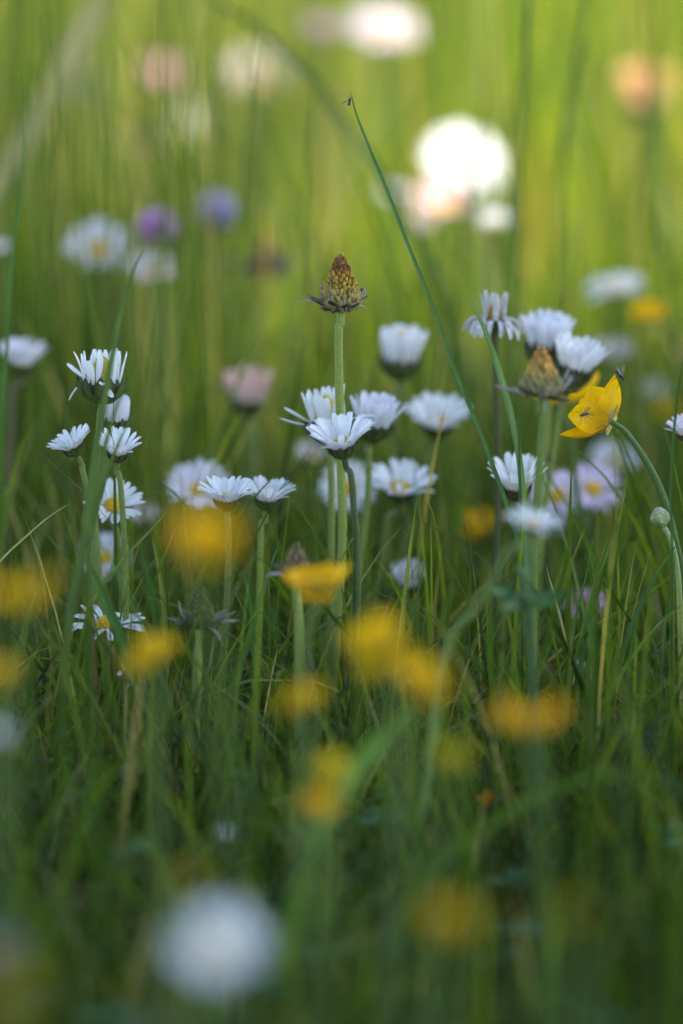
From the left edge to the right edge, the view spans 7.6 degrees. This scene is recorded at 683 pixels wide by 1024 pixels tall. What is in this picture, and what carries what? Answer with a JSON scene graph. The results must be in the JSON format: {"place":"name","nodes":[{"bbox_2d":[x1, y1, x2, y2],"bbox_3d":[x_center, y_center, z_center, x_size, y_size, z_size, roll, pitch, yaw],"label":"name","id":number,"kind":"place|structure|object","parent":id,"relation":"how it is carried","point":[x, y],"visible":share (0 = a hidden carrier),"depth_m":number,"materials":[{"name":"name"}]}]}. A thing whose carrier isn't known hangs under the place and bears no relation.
{"place":"outdoors","nodes":[
{"label":"outdoors","id":0,"kind":"place"},
{"bbox_2d":[0,0,682,545],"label":"meadow grass","id":1,"kind":"structure","parent":0,"point":[460,112],"depth_m":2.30,"materials":[{"name":"green plant"}]},
{"bbox_2d":[0,2,682,1023],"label":"ground","id":2,"kind":"structure","parent":0,"point":[378,920],"depth_m":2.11,"materials":[{"name":"green plant"}]},
{"bbox_2d":[0,214,14,468],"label":"grass blade","id":3,"kind":"object","parent":2,"relation":"on","point":[5,307],"depth_m":1.66,"materials":[{"name":"plant"}]},
{"bbox_2d":[0,724,18,828],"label":"daisy","id":4,"kind":"object","parent":2,"relation":"on","point":[3,735],"visible":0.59,"depth_m":1.16,"materials":[{"name":"green plant"}]},
{"bbox_2d":[0,935,19,972],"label":"daisy","id":5,"kind":"object","parent":2,"relation":"on","point":[4,952],"visible":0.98,"depth_m":1.03,"materials":[{"name":"white plant"}]},
{"bbox_2d":[0,127,25,659],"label":"grass blade","id":6,"kind":"object","parent":2,"relation":"on","point":[5,382],"depth_m":1.56,"materials":[{"name":"green plant"}]},
{"bbox_2d":[0,968,37,1023],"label":"buttercup","id":7,"kind":"object","parent":2,"relation":"on","point":[17,990],"visible":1,"depth_m":0.90,"materials":[{"name":"yellow plant"}]},
{"bbox_2d":[0,337,49,648],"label":"daisy","id":8,"kind":"object","parent":2,"relation":"on","point":[23,355],"visible":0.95,"depth_m":1.63,"materials":[{"name":"white plant"}]},
{"bbox_2d":[0,573,50,1023],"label":"buttercup","id":9,"kind":"object","parent":2,"relation":"on","point":[20,595],"visible":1,"depth_m":1.12,"materials":[{"name":"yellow plant"}]},
{"bbox_2d":[0,0,101,190],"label":"grass blade","id":10,"kind":"object","parent":2,"relation":"on","point":[72,46],"depth_m":1.84,"materials":[{"name":"green plant"}]},
{"bbox_2d":[0,0,111,242],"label":"grass blade","id":11,"kind":"object","parent":2,"relation":"on","point":[96,26],"depth_m":1.86,"materials":[{"name":"green plant"}]},
{"bbox_2d":[46,423,107,759],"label":"daisy","id":12,"kind":"object","parent":2,"relation":"on","point":[71,445],"visible":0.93,"depth_m":1.50,"materials":[{"name":"white plant"}]},
{"bbox_2d":[76,542,104,815],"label":"grass blade","id":13,"kind":"object","parent":2,"relation":"on","point":[94,672],"depth_m":1.47,"materials":[{"name":"plant"}]},
{"bbox_2d":[50,362,133,882],"bbox_3d":[-0.070,0.034,1.446,0.030,0.151,0.006,-7,14,-30],"label":"grass blade","id":14,"kind":"object","parent":2,"relation":"on","point":[70,613],"depth_m":1.44,"materials":[{"name":"green plant"}]},
{"bbox_2d":[67,348,129,714],"bbox_3d":[-0.072,0.023,1.521,0.019,0.143,0.022,0,12,0],"label":"daisy","id":15,"kind":"object","parent":2,"relation":"on","point":[90,385],"visible":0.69,"depth_m":1.51,"materials":[{"name":"white plant"}]},
{"bbox_2d":[63,218,133,533],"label":"daisy","id":16,"kind":"object","parent":2,"relation":"on","point":[96,231],"visible":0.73,"depth_m":1.77,"materials":[{"name":"white plant"}]},
{"bbox_2d":[78,531,130,591],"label":"daisy","id":17,"kind":"object","parent":2,"relation":"on","point":[104,539],"visible":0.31,"depth_m":1.61,"materials":[{"name":"white plant"}]},
{"bbox_2d":[72,249,143,630],"bbox_3d":[-0.069,0.016,1.461,0.036,0.180,0.005,-11,16,-43],"label":"grass blade","id":18,"kind":"object","parent":2,"relation":"on","point":[100,423],"depth_m":1.46,"materials":[{"name":"green plant"}]},
{"bbox_2d":[73,605,144,755],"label":"daisy","id":19,"kind":"object","parent":2,"relation":"on","point":[103,619],"visible":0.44,"depth_m":1.50,"materials":[{"name":"white plant"}]},
{"bbox_2d":[86,415,133,805],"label":"grass blade","id":20,"kind":"object","parent":2,"relation":"on","point":[89,552],"depth_m":1.47,"materials":[{"name":"plant"}]},
{"bbox_2d":[83,477,145,703],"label":"daisy","id":21,"kind":"object","parent":2,"relation":"on","point":[106,507],"visible":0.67,"depth_m":1.53,"materials":[{"name":"white plant"}]},
{"bbox_2d":[78,540,152,792],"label":"grass blade","id":22,"kind":"object","parent":2,"relation":"on","point":[112,618],"depth_m":1.47,"materials":[{"name":"plant"}]},
{"bbox_2d":[98,395,132,531],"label":"daisy","id":23,"kind":"object","parent":2,"relation":"on","point":[122,418],"visible":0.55,"depth_m":1.52,"materials":[{"name":"white plant"}]},
{"bbox_2d":[64,512,166,745],"bbox_3d":[-0.069,0.049,1.497,0.036,0.099,0.008,0,12,0],"label":"grass blade","id":24,"kind":"object","parent":2,"relation":"on","point":[111,574],"depth_m":1.49,"materials":[{"name":"plant"}]},
{"bbox_2d":[100,426,141,741],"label":"daisy","id":25,"kind":"object","parent":2,"relation":"on","point":[123,452],"visible":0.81,"depth_m":1.49,"materials":[{"name":"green plant"}]},
{"bbox_2d":[0,0,299,670],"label":"stalks","id":26,"kind":"object","parent":2,"relation":"on","point":[183,327],"visible":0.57,"depth_m":1.74,"materials":[{"name":"green plant"}]},
{"bbox_2d":[125,248,177,489],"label":"daisy","id":27,"kind":"object","parent":2,"relation":"on","point":[150,262],"visible":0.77,"depth_m":1.76,"materials":[{"name":"white plant"}]},
{"bbox_2d":[120,634,183,1014],"bbox_3d":[-0.045,0.090,1.262,0.014,0.119,0.020,-8,14,-32],"label":"buttercup","id":28,"kind":"object","parent":2,"relation":"on","point":[152,649],"visible":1,"depth_m":1.26,"materials":[{"name":"green plant"}]},
{"bbox_2d":[141,550,168,759],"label":"grass blade","id":29,"kind":"object","parent":2,"relation":"on","point":[154,603],"depth_m":1.52,"materials":[{"name":"plant"}]},
{"bbox_2d":[135,208,183,555],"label":"clover flower","id":30,"kind":"object","parent":2,"relation":"on","point":[146,224],"visible":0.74,"depth_m":1.75,"materials":[{"name":"purple plant"}]},
{"bbox_2d":[152,537,170,745],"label":"grass blade","id":31,"kind":"object","parent":2,"relation":"on","point":[163,611],"depth_m":1.53,"materials":[{"name":"plant"}]},
{"bbox_2d":[142,56,184,211],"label":"daisy","id":32,"kind":"object","parent":2,"relation":"on","point":[165,84],"visible":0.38,"depth_m":2.22,"materials":[{"name":"pink plant"}]},
{"bbox_2d":[175,869,199,1023],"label":"buttercup","id":33,"kind":"object","parent":2,"relation":"on","point":[187,880],"visible":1,"depth_m":1.05,"materials":[{"name":"green plant"}]},
{"bbox_2d":[175,104,211,239],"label":"daisy","id":34,"kind":"object","parent":2,"relation":"on","point":[189,117],"visible":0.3,"depth_m":2.26,"materials":[{"name":"white plant"}]},
{"bbox_2d":[165,458,228,583],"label":"daisy","id":35,"kind":"object","parent":2,"relation":"on","point":[189,477],"visible":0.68,"depth_m":1.61,"materials":[{"name":"white plant"}]},
{"bbox_2d":[167,582,240,794],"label":"spent daisy","id":36,"kind":"object","parent":2,"relation":"on","point":[192,605],"visible":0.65,"depth_m":1.47,"materials":[{"name":"green plant"}]},
{"bbox_2d":[175,512,238,1023],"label":"buttercup","id":37,"kind":"object","parent":2,"relation":"on","point":[206,542],"visible":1,"depth_m":1.11,"materials":[{"name":"yellow plant"}]},
{"bbox_2d":[191,191,235,417],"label":"clover flower","id":38,"kind":"object","parent":2,"relation":"on","point":[226,210],"visible":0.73,"depth_m":1.84,"materials":[{"name":"purple plant"}]},
{"bbox_2d":[166,899,268,1023],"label":"daisy","id":39,"kind":"object","parent":2,"relation":"on","point":[219,933],"visible":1,"depth_m":1.05,"materials":[{"name":"white plant"}]},
{"bbox_2d":[170,297,273,614],"bbox_3d":[-0.041,0.002,1.625,0.042,0.139,0.006,-4,13,-17],"label":"grass blade","id":40,"kind":"object","parent":2,"relation":"on","point":[213,443],"depth_m":1.62,"materials":[{"name":"plant"}]},
{"bbox_2d":[197,475,254,702],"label":"daisy","id":41,"kind":"object","parent":2,"relation":"on","point":[226,493],"visible":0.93,"depth_m":1.51,"materials":[{"name":"white plant"}]},
{"bbox_2d":[222,364,272,630],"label":"daisy","id":42,"kind":"object","parent":2,"relation":"on","point":[251,388],"visible":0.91,"depth_m":1.67,"materials":[{"name":"pink plant"}]},
{"bbox_2d":[229,548,276,768],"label":"grass blade","id":43,"kind":"object","parent":2,"relation":"on","point":[255,617],"depth_m":1.50,"materials":[{"name":"plant"}]},
{"bbox_2d":[222,49,288,162],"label":"daisy","id":44,"kind":"object","parent":2,"relation":"on","point":[256,67],"visible":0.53,"depth_m":2.20,"materials":[{"name":"white plant"}]},
{"bbox_2d":[225,234,299,367],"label":"spent daisy","id":45,"kind":"object","parent":2,"relation":"on","point":[276,265],"visible":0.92,"depth_m":1.80,"materials":[{"name":"brown plant"}]},
{"bbox_2d":[246,475,295,699],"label":"daisy","id":46,"kind":"object","parent":2,"relation":"on","point":[267,499],"visible":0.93,"depth_m":1.53,"materials":[{"name":"white plant"}]},
{"bbox_2d":[265,542,316,785],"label":"spent daisy","id":47,"kind":"object","parent":2,"relation":"on","point":[298,558],"visible":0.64,"depth_m":1.45,"materials":[{"name":"green plant"}]},
{"bbox_2d":[278,683,324,1023],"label":"buttercup","id":48,"kind":"object","parent":2,"relation":"on","point":[306,696],"visible":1,"depth_m":1.20,"materials":[{"name":"green plant"}]},
{"bbox_2d":[297,441,326,542],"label":"daisy","id":49,"kind":"object","parent":2,"relation":"on","point":[314,455],"visible":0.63,"depth_m":1.73,"materials":[{"name":"white plant"}]},
{"bbox_2d":[284,562,348,777],"bbox_3d":[-0.007,0.069,1.371,0.016,0.114,0.018,7,14,29],"label":"buttercup","id":50,"kind":"object","parent":2,"relation":"on","point":[315,583],"visible":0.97,"depth_m":1.36,"materials":[{"name":"yellow plant"}]},
{"bbox_2d":[304,790,340,1023],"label":"buttercup","id":51,"kind":"object","parent":2,"relation":"on","point":[321,803],"visible":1,"depth_m":1.18,"materials":[{"name":"green plant"}]},
{"bbox_2d":[306,16,344,360],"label":"daisy","id":52,"kind":"object","parent":2,"relation":"on","point":[326,30],"visible":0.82,"depth_m":2.12,"materials":[{"name":"green plant"}]},
{"bbox_2d":[280,384,375,694],"bbox_3d":[-0.003,0.025,1.542,0.028,0.129,0.015,4,13,19],"label":"daisy","id":53,"kind":"object","parent":2,"relation":"on","point":[320,404],"visible":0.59,"depth_m":1.53,"materials":[{"name":"white plant"}]},
{"bbox_2d":[315,753,349,1023],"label":"buttercup","id":54,"kind":"object","parent":2,"relation":"on","point":[330,768],"visible":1,"depth_m":1.19,"materials":[{"name":"green plant"}]},
{"bbox_2d":[298,251,369,740],"bbox_3d":[-0.002,0.008,1.519,0.021,0.173,0.021,0,12,0],"label":"spent daisy","id":55,"kind":"object","parent":2,"relation":"on","point":[340,293],"visible":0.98,"depth_m":1.51,"materials":[{"name":"green plant"}]},
{"bbox_2d":[261,707,413,1023],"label":"grass blade","id":56,"kind":"object","parent":2,"relation":"on","point":[367,756],"depth_m":1.30,"materials":[{"name":"green plant"}]},
{"bbox_2d":[306,411,374,733],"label":"daisy","id":57,"kind":"object","parent":2,"relation":"on","point":[336,438],"visible":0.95,"depth_m":1.49,"materials":[{"name":"white plant"}]},
{"bbox_2d":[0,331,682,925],"bbox_3d":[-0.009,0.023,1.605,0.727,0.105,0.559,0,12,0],"label":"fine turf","id":58,"kind":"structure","parent":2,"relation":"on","point":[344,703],"depth_m":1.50,"materials":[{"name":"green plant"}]},
{"bbox_2d":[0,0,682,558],"bbox_3d":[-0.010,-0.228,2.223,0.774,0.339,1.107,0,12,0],"label":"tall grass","id":59,"kind":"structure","parent":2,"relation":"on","point":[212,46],"depth_m":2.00,"materials":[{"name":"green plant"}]},
{"bbox_2d":[6,521,682,1023],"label":"clover foliage","id":60,"kind":"object","parent":2,"relation":"on","point":[140,849],"visible":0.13,"depth_m":1.36,"materials":[{"name":"green plant"}]},
{"bbox_2d":[319,460,375,587],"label":"daisy","id":61,"kind":"object","parent":2,"relation":"on","point":[360,485],"visible":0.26,"depth_m":1.63,"materials":[{"name":"white plant"}]},
{"bbox_2d":[209,0,493,504],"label":"grass blade","id":62,"kind":"object","parent":2,"relation":"on","point":[402,212],"depth_m":1.76,"materials":[{"name":"green plant"}]},
{"bbox_2d":[343,391,407,686],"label":"daisy","id":63,"kind":"object","parent":2,"relation":"on","point":[382,407],"visible":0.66,"depth_m":1.55,"materials":[{"name":"white plant"}]},
{"bbox_2d":[346,614,411,1023],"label":"buttercup","id":64,"kind":"object","parent":2,"relation":"on","point":[375,637],"visible":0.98,"depth_m":1.20,"materials":[{"name":"yellow plant"}]},
{"bbox_2d":[343,2,419,390],"bbox_3d":[0.016,-0.120,2.111,0.032,0.178,0.029,0,12,0],"label":"daisy","id":65,"kind":"object","parent":2,"relation":"on","point":[384,29],"visible":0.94,"depth_m":2.10,"materials":[{"name":"white plant"}]},
{"bbox_2d":[378,186,410,393],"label":"daisy","id":66,"kind":"object","parent":2,"relation":"on","point":[404,192],"visible":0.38,"depth_m":2.00,"materials":[{"name":"green plant"}]},
{"bbox_2d":[362,458,436,716],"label":"daisy","id":67,"kind":"object","parent":2,"relation":"on","point":[403,474],"visible":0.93,"depth_m":1.58,"materials":[{"name":"white plant"}]},
{"bbox_2d":[378,324,427,608],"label":"daisy","id":68,"kind":"object","parent":2,"relation":"on","point":[393,361],"visible":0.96,"depth_m":1.61,"materials":[{"name":"white plant"}]},
{"bbox_2d":[389,557,423,662],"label":"daisy","id":69,"kind":"object","parent":2,"relation":"on","point":[396,570],"visible":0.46,"depth_m":1.59,"materials":[{"name":"white plant"}]},
{"bbox_2d":[382,658,454,1023],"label":"buttercup","id":70,"kind":"object","parent":2,"relation":"on","point":[422,676],"visible":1,"depth_m":1.18,"materials":[{"name":"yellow plant"}]},
{"bbox_2d":[408,207,439,430],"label":"daisy","id":71,"kind":"object","parent":2,"relation":"on","point":[417,222],"visible":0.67,"depth_m":1.97,"materials":[{"name":"white plant"}]},
{"bbox_2d":[381,391,469,615],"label":"daisy","id":72,"kind":"object","parent":2,"relation":"on","point":[432,409],"visible":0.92,"depth_m":1.60,"materials":[{"name":"white plant"}]},
{"bbox_2d":[416,173,473,396],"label":"daisy","id":73,"kind":"object","parent":2,"relation":"on","point":[439,187],"visible":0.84,"depth_m":1.98,"materials":[{"name":"white plant"}]},
{"bbox_2d":[419,743,471,1023],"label":"buttercup","id":74,"kind":"object","parent":2,"relation":"on","point":[453,757],"visible":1,"depth_m":1.16,"materials":[{"name":"green plant"}]},
{"bbox_2d":[351,93,543,750],"bbox_3d":[0.031,-0.013,1.506,0.066,0.218,0.006,6,13,24],"label":"grass blade","id":75,"kind":"object","parent":2,"relation":"on","point":[487,451],"depth_m":1.50,"materials":[{"name":"green plant"}]},
{"bbox_2d":[426,901,480,1023],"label":"buttercup","id":76,"kind":"object","parent":2,"relation":"on","point":[451,917],"visible":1,"depth_m":1.04,"materials":[{"name":"yellow plant"}]},
{"bbox_2d":[421,124,502,393],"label":"daisy","id":77,"kind":"object","parent":2,"relation":"on","point":[461,148],"visible":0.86,"depth_m":2.00,"materials":[{"name":"white plant"}]},
{"bbox_2d":[460,507,500,579],"bbox_3d":[0.045,0.030,1.678,0.016,0.063,0.011,-10,16,-39],"label":"buttercup","id":78,"kind":"object","parent":2,"relation":"on","point":[479,526],"visible":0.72,"depth_m":1.68,"materials":[{"name":"yellow plant"}]},
{"bbox_2d":[403,503,563,954],"bbox_3d":[0.038,0.061,1.377,0.043,0.129,0.016,4,13,18],"label":"daisy","id":79,"kind":"object","parent":2,"relation":"on","point":[534,523],"visible":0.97,"depth_m":1.37,"materials":[{"name":"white plant"}]},
{"bbox_2d":[463,290,524,681],"bbox_3d":[0.046,0.009,1.560,0.019,0.154,0.018,0,12,0],"label":"daisy","id":80,"kind":"object","parent":2,"relation":"on","point":[493,319],"visible":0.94,"depth_m":1.55,"materials":[{"name":"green plant"}]},
{"bbox_2d":[476,209,512,496],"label":"daisy","id":81,"kind":"object","parent":2,"relation":"on","point":[494,224],"visible":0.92,"depth_m":1.86,"materials":[{"name":"white plant"}]},
{"bbox_2d":[466,294,529,698],"bbox_3d":[0.048,0.015,1.513,0.006,0.159,0.027,-10,16,-40],"label":"grass blade","id":82,"kind":"object","parent":2,"relation":"on","point":[505,393],"depth_m":1.50,"materials":[{"name":"plant"}]},
{"bbox_2d":[488,452,547,701],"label":"daisy","id":83,"kind":"object","parent":2,"relation":"on","point":[510,486],"visible":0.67,"depth_m":1.53,"materials":[{"name":"white plant"}]},
{"bbox_2d":[505,0,531,575],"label":"grass blade","id":84,"kind":"object","parent":2,"relation":"on","point":[522,104],"depth_m":1.70,"materials":[{"name":"green plant"}]},
{"bbox_2d":[516,370,522,703],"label":"grass blade","id":85,"kind":"object","parent":2,"relation":"on","point":[519,481],"depth_m":1.48,"materials":[{"name":"plant"}]},
{"bbox_2d":[367,775,678,1012],"bbox_3d":[0.044,0.103,1.314,0.084,0.071,0.007,0,12,0],"label":"grass blade","id":86,"kind":"object","parent":2,"relation":"on","point":[461,846],"depth_m":1.31,"materials":[{"name":"green plant"}]},
{"bbox_2d":[482,562,573,888],"bbox_3d":[0.050,0.064,1.408,0.024,0.102,0.024,-8,14,-33],"label":"leafy herb","id":87,"kind":"object","parent":2,"relation":"on","point":[526,598],"visible":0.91,"depth_m":1.40,"materials":[{"name":"green plant"}]},
{"bbox_2d":[499,699,563,1023],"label":"buttercup","id":88,"kind":"object","parent":2,"relation":"on","point":[532,724],"visible":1,"depth_m":1.17,"materials":[{"name":"green plant"}]},
{"bbox_2d":[495,345,579,819],"bbox_3d":[0.056,0.028,1.467,0.024,0.155,0.022,0,12,0],"label":"spent daisy","id":89,"kind":"object","parent":2,"relation":"on","point":[541,381],"visible":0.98,"depth_m":1.45,"materials":[{"name":"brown plant"}]},
{"bbox_2d":[519,309,575,512],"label":"daisy","id":90,"kind":"object","parent":2,"relation":"on","point":[546,327],"visible":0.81,"depth_m":1.57,"materials":[{"name":"white plant"}]},
{"bbox_2d":[529,470,585,629],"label":"daisy","id":91,"kind":"object","parent":2,"relation":"on","point":[560,477],"visible":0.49,"depth_m":1.63,"materials":[{"name":"white plant"}]},
{"bbox_2d":[550,0,590,449],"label":"grass blade","id":92,"kind":"object","parent":2,"relation":"on","point":[570,92],"depth_m":1.80,"materials":[{"name":"green plant"}]},
{"bbox_2d":[537,331,609,644],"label":"daisy","id":93,"kind":"object","parent":2,"relation":"on","point":[579,359],"visible":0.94,"depth_m":1.56,"materials":[{"name":"white plant"}]},
{"bbox_2d":[551,372,598,645],"bbox_3d":[0.069,0.014,1.612,0.023,0.123,0.025,0,12,0],"label":"buttercup","id":94,"kind":"object","parent":2,"relation":"on","point":[575,397],"visible":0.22,"depth_m":1.60,"materials":[{"name":"green plant"}]},
{"bbox_2d":[571,446,602,645],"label":"grass blade","id":95,"kind":"object","parent":2,"relation":"on","point":[585,549],"depth_m":1.60,"materials":[{"name":"plant"}]},
{"bbox_2d":[573,539,606,763],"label":"grass blade","id":96,"kind":"object","parent":2,"relation":"on","point":[587,624],"depth_m":1.49,"materials":[{"name":"plant"}]},
{"bbox_2d":[569,535,612,780],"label":"grass blade","id":97,"kind":"object","parent":2,"relation":"on","point":[580,669],"depth_m":1.49,"materials":[{"name":"plant"}]},
{"bbox_2d":[566,461,621,567],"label":"daisy","id":98,"kind":"object","parent":2,"relation":"on","point":[593,479],"visible":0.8,"depth_m":1.64,"materials":[{"name":"white plant"}]},
{"bbox_2d":[583,273,643,471],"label":"daisy","id":99,"kind":"object","parent":2,"relation":"on","point":[617,290],"visible":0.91,"depth_m":1.80,"materials":[{"name":"white plant"}]},
{"bbox_2d":[595,338,631,530],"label":"daisy","id":100,"kind":"object","parent":2,"relation":"on","point":[620,350],"visible":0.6,"depth_m":1.83,"materials":[{"name":"white plant"}]},
{"bbox_2d":[588,439,640,538],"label":"daisy","id":101,"kind":"object","parent":2,"relation":"on","point":[618,467],"visible":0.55,"depth_m":1.73,"materials":[{"name":"white plant"}]},
{"bbox_2d":[560,374,682,597],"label":"buttercup","id":102,"kind":"object","parent":2,"relation":"on","point":[602,404],"visible":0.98,"depth_m":1.50,"materials":[{"name":"yellow plant"}]},
{"bbox_2d":[601,545,676,798],"bbox_3d":[0.085,0.055,1.494,0.025,0.090,0.011,0,12,0],"label":"grass blade","id":103,"kind":"object","parent":2,"relation":"on","point":[630,628],"depth_m":1.49,"materials":[{"name":"plant"}]},
{"bbox_2d":[619,63,669,337],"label":"daisy","id":104,"kind":"object","parent":2,"relation":"on","point":[634,85],"visible":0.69,"depth_m":2.09,"materials":[{"name":"orange plant"}]},
{"bbox_2d":[626,300,666,525],"bbox_3d":[0.105,-0.016,1.772,0.013,0.115,0.016,0,12,0],"label":"buttercup","id":105,"kind":"object","parent":2,"relation":"on","point":[650,311],"visible":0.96,"depth_m":1.76,"materials":[{"name":"yellow plant"}]},
{"bbox_2d":[650,13,672,429],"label":"grass blade","id":106,"kind":"object","parent":2,"relation":"on","point":[658,168],"depth_m":1.84,"materials":[{"name":"green plant"}]},
{"bbox_2d":[650,507,682,778],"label":"flower bud","id":107,"kind":"object","parent":2,"relation":"on","point":[660,517],"visible":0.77,"depth_m":1.50,"materials":[{"name":"plant"}]},
{"bbox_2d":[669,363,682,769],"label":"grass blade","id":108,"kind":"object","parent":2,"relation":"on","point":[670,503],"depth_m":1.48,"materials":[{"name":"plant"}]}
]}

